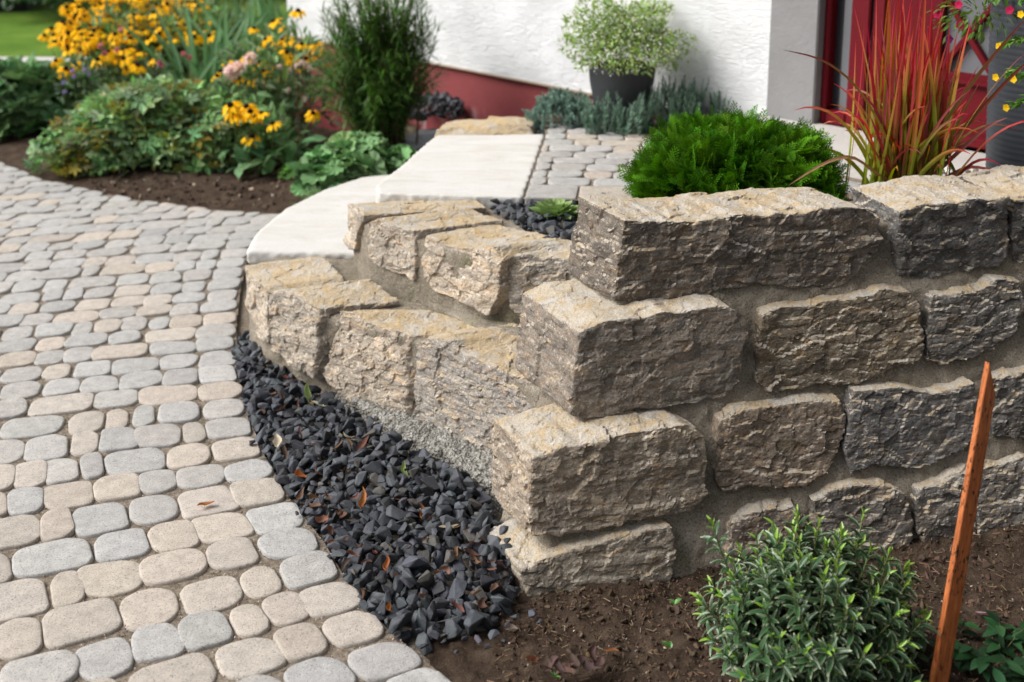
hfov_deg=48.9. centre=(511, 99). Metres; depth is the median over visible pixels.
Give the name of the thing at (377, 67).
fine leaved shrub
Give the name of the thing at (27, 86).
lady mantle
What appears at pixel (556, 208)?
houseleek
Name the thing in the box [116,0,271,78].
coneflower plant
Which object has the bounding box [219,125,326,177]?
bergenia
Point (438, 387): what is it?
stone step
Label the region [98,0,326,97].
iris
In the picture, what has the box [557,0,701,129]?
potted plant
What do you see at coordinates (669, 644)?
seedling
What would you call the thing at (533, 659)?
fallen leaf
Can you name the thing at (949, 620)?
wooden stake
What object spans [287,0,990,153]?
house
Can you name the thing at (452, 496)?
gravel
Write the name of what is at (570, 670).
fallen leaf
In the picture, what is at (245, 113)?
coneflower plant
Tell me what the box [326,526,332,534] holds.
fallen leaf
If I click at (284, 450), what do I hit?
fallen leaf
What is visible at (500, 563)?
fallen leaf
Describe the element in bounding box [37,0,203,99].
coneflower plant
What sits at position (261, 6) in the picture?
iris
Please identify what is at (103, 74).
leafy perennial
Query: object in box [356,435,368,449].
fallen leaf
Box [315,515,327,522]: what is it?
fallen leaf
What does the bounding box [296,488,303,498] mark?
fallen leaf
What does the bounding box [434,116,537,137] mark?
edging stone
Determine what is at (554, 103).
blue sedum
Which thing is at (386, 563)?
fallen leaf
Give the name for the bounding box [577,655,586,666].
fallen leaf
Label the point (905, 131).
red grass
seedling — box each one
[663,641,672,647]
[670,598,681,603]
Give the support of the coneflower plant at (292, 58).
on the planting bed soil at (13, 150)
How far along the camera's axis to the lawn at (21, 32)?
11.07 m
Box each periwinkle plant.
[874,623,935,681]
[953,610,1023,681]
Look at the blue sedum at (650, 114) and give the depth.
4.34 m
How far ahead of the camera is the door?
3.77 m
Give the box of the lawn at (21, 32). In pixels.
[0,0,287,59]
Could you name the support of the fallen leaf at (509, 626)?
on the front bed soil at (472, 660)
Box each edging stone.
[405,124,416,134]
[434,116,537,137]
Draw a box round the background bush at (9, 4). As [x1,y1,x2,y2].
[2,0,133,15]
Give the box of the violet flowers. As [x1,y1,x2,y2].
[44,57,129,116]
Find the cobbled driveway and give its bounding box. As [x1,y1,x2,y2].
[0,162,450,681]
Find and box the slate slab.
[395,128,439,151]
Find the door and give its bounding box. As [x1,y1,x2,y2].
[881,0,990,149]
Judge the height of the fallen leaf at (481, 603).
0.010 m
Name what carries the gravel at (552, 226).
on the raised bed soil at (655, 127)
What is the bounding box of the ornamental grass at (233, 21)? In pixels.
[65,0,287,75]
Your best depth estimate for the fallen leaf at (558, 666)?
2.08 m
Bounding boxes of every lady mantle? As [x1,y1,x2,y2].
[0,51,102,139]
[286,130,416,204]
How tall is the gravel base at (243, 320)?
0.001 m
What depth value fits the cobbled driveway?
2.79 m
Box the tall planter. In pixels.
[926,0,1023,167]
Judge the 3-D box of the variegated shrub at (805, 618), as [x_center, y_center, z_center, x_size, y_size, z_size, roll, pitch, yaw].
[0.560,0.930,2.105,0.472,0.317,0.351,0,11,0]
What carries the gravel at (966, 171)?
on the raised bed soil at (655, 127)
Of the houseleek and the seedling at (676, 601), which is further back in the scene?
the houseleek
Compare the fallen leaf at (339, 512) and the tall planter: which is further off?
the tall planter
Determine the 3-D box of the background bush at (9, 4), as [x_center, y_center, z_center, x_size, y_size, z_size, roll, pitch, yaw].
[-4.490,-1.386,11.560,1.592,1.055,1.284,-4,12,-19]
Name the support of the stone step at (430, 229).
on the stone step at (438, 387)
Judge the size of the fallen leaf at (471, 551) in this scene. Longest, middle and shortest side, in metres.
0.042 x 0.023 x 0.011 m
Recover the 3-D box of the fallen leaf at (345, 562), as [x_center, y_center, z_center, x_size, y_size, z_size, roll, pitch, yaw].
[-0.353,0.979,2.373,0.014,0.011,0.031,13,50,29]
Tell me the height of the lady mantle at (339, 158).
0.352 m
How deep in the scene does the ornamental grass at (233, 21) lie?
7.10 m
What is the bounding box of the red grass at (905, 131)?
[785,0,1023,200]
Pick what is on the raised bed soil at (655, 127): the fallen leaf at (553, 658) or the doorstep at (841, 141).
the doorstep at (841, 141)
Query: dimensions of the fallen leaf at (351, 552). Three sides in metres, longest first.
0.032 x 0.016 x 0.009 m
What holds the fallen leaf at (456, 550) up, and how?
on the gravel at (452, 496)
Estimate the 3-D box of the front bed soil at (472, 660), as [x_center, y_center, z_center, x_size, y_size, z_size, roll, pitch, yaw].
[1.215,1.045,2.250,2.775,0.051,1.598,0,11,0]
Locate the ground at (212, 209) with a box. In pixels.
[105,61,451,681]
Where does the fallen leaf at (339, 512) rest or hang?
on the gravel at (452, 496)
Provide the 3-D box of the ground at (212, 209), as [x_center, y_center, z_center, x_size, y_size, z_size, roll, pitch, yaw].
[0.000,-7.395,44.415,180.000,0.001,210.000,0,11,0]
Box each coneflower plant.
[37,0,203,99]
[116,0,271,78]
[204,95,320,172]
[211,8,343,139]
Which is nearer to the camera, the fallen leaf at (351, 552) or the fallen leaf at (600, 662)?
the fallen leaf at (600, 662)
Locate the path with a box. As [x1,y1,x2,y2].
[0,57,86,61]
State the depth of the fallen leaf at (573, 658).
2.10 m
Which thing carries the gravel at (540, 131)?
on the raised bed soil at (655, 127)
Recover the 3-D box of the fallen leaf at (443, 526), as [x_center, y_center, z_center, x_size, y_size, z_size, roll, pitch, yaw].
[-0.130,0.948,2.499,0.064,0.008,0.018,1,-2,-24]
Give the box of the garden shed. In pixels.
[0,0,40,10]
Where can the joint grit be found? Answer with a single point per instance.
(174, 520)
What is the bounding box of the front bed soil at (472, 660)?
[426,524,1023,681]
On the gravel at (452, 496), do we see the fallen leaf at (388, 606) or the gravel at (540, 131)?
the fallen leaf at (388, 606)
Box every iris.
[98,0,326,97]
[177,0,294,111]
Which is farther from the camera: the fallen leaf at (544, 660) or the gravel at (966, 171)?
the gravel at (966, 171)
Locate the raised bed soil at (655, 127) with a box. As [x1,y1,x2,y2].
[524,114,852,229]
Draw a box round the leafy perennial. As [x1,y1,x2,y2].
[50,51,150,110]
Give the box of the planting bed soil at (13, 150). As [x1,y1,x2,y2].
[0,112,339,213]
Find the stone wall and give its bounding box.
[489,165,1023,598]
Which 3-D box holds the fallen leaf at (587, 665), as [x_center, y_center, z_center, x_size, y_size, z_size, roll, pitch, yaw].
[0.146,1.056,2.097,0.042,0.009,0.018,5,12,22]
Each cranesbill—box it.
[20,70,291,177]
[43,146,94,179]
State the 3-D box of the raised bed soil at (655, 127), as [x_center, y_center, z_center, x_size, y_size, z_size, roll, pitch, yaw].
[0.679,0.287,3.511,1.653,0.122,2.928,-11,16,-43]
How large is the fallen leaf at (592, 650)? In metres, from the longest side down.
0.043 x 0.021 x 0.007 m
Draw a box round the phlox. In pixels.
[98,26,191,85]
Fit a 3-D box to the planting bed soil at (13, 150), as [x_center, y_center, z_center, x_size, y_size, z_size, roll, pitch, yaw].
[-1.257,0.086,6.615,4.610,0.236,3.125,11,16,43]
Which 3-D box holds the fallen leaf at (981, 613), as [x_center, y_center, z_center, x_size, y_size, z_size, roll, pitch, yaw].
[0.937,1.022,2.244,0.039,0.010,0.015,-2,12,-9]
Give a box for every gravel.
[231,330,541,655]
[407,90,464,121]
[489,193,605,239]
[527,117,667,135]
[868,166,978,175]
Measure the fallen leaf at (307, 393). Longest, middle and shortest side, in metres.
0.072 x 0.026 x 0.010 m
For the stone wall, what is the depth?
2.55 m
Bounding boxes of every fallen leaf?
[197,501,213,505]
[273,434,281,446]
[282,445,287,459]
[294,469,306,476]
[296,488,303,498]
[304,382,313,405]
[308,503,320,506]
[309,494,318,498]
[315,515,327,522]
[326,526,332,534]
[337,509,343,515]
[341,558,349,569]
[347,550,359,555]
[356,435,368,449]
[358,486,366,507]
[360,588,364,600]
[382,554,389,571]
[386,602,391,610]
[401,461,408,476]
[439,524,460,528]
[439,566,449,573]
[450,600,464,611]
[454,546,458,555]
[464,548,481,556]
[467,554,480,563]
[469,539,481,545]
[478,597,486,607]
[490,582,498,590]
[494,561,506,567]
[504,624,517,629]
[526,656,538,663]
[537,657,553,667]
[545,655,557,670]
[554,659,566,676]
[561,666,575,673]
[562,662,573,666]
[569,653,579,670]
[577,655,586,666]
[581,659,601,669]
[589,645,596,662]
[594,657,604,666]
[975,611,986,614]
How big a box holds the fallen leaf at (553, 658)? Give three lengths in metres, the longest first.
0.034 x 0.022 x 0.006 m
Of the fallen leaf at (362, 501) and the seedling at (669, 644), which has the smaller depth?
the seedling at (669, 644)
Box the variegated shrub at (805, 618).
[689,504,940,681]
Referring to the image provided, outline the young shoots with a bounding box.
[278,161,297,181]
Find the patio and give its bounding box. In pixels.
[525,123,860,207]
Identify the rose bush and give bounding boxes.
[210,51,280,103]
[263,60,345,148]
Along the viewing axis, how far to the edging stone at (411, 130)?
5.45 m
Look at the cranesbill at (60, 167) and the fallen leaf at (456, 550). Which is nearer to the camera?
the fallen leaf at (456, 550)
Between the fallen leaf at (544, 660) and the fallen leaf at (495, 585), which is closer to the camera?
the fallen leaf at (544, 660)
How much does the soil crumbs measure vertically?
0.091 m
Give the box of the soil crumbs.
[88,171,1023,681]
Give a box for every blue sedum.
[521,86,601,131]
[577,74,731,138]
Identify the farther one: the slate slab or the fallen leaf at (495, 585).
the slate slab
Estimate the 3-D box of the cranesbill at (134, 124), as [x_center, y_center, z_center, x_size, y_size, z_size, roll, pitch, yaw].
[-1.779,0.117,5.793,1.357,0.517,0.805,0,11,0]
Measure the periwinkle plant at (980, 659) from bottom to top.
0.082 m
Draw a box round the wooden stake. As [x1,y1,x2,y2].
[929,361,994,681]
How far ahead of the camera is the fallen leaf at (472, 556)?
2.38 m
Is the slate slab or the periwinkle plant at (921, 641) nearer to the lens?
the periwinkle plant at (921, 641)
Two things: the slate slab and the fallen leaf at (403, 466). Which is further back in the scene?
the slate slab
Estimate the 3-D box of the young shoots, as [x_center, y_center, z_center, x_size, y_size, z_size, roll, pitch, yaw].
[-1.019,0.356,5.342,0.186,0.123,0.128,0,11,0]
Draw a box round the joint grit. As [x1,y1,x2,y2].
[0,339,434,681]
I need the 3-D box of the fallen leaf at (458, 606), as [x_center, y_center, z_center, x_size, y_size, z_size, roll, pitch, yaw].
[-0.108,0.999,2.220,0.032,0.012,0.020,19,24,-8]
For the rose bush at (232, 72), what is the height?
0.518 m
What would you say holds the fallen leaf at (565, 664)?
on the front bed soil at (472, 660)
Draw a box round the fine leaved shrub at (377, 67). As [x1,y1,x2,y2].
[301,0,450,148]
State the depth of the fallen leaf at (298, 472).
2.72 m
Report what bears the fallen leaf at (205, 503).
on the cobbled driveway
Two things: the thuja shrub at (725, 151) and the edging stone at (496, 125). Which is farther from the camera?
the edging stone at (496, 125)
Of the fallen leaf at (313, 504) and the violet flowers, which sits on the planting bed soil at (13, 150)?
the violet flowers
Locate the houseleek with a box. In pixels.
[528,198,578,218]
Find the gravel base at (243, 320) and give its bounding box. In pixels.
[236,263,522,671]
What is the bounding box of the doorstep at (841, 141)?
[745,114,985,180]
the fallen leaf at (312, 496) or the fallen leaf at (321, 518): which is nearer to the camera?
the fallen leaf at (321, 518)
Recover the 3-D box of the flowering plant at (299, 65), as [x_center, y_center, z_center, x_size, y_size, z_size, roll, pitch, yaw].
[-1.096,0.011,5.924,0.470,0.477,0.343,0,11,0]
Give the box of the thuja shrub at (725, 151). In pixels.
[617,100,849,201]
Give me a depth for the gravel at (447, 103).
5.56 m
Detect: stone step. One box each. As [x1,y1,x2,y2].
[245,175,540,513]
[343,134,572,335]
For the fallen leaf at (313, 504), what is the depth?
2.60 m
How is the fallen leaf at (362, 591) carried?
on the gravel at (452, 496)
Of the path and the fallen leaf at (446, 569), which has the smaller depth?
the fallen leaf at (446, 569)

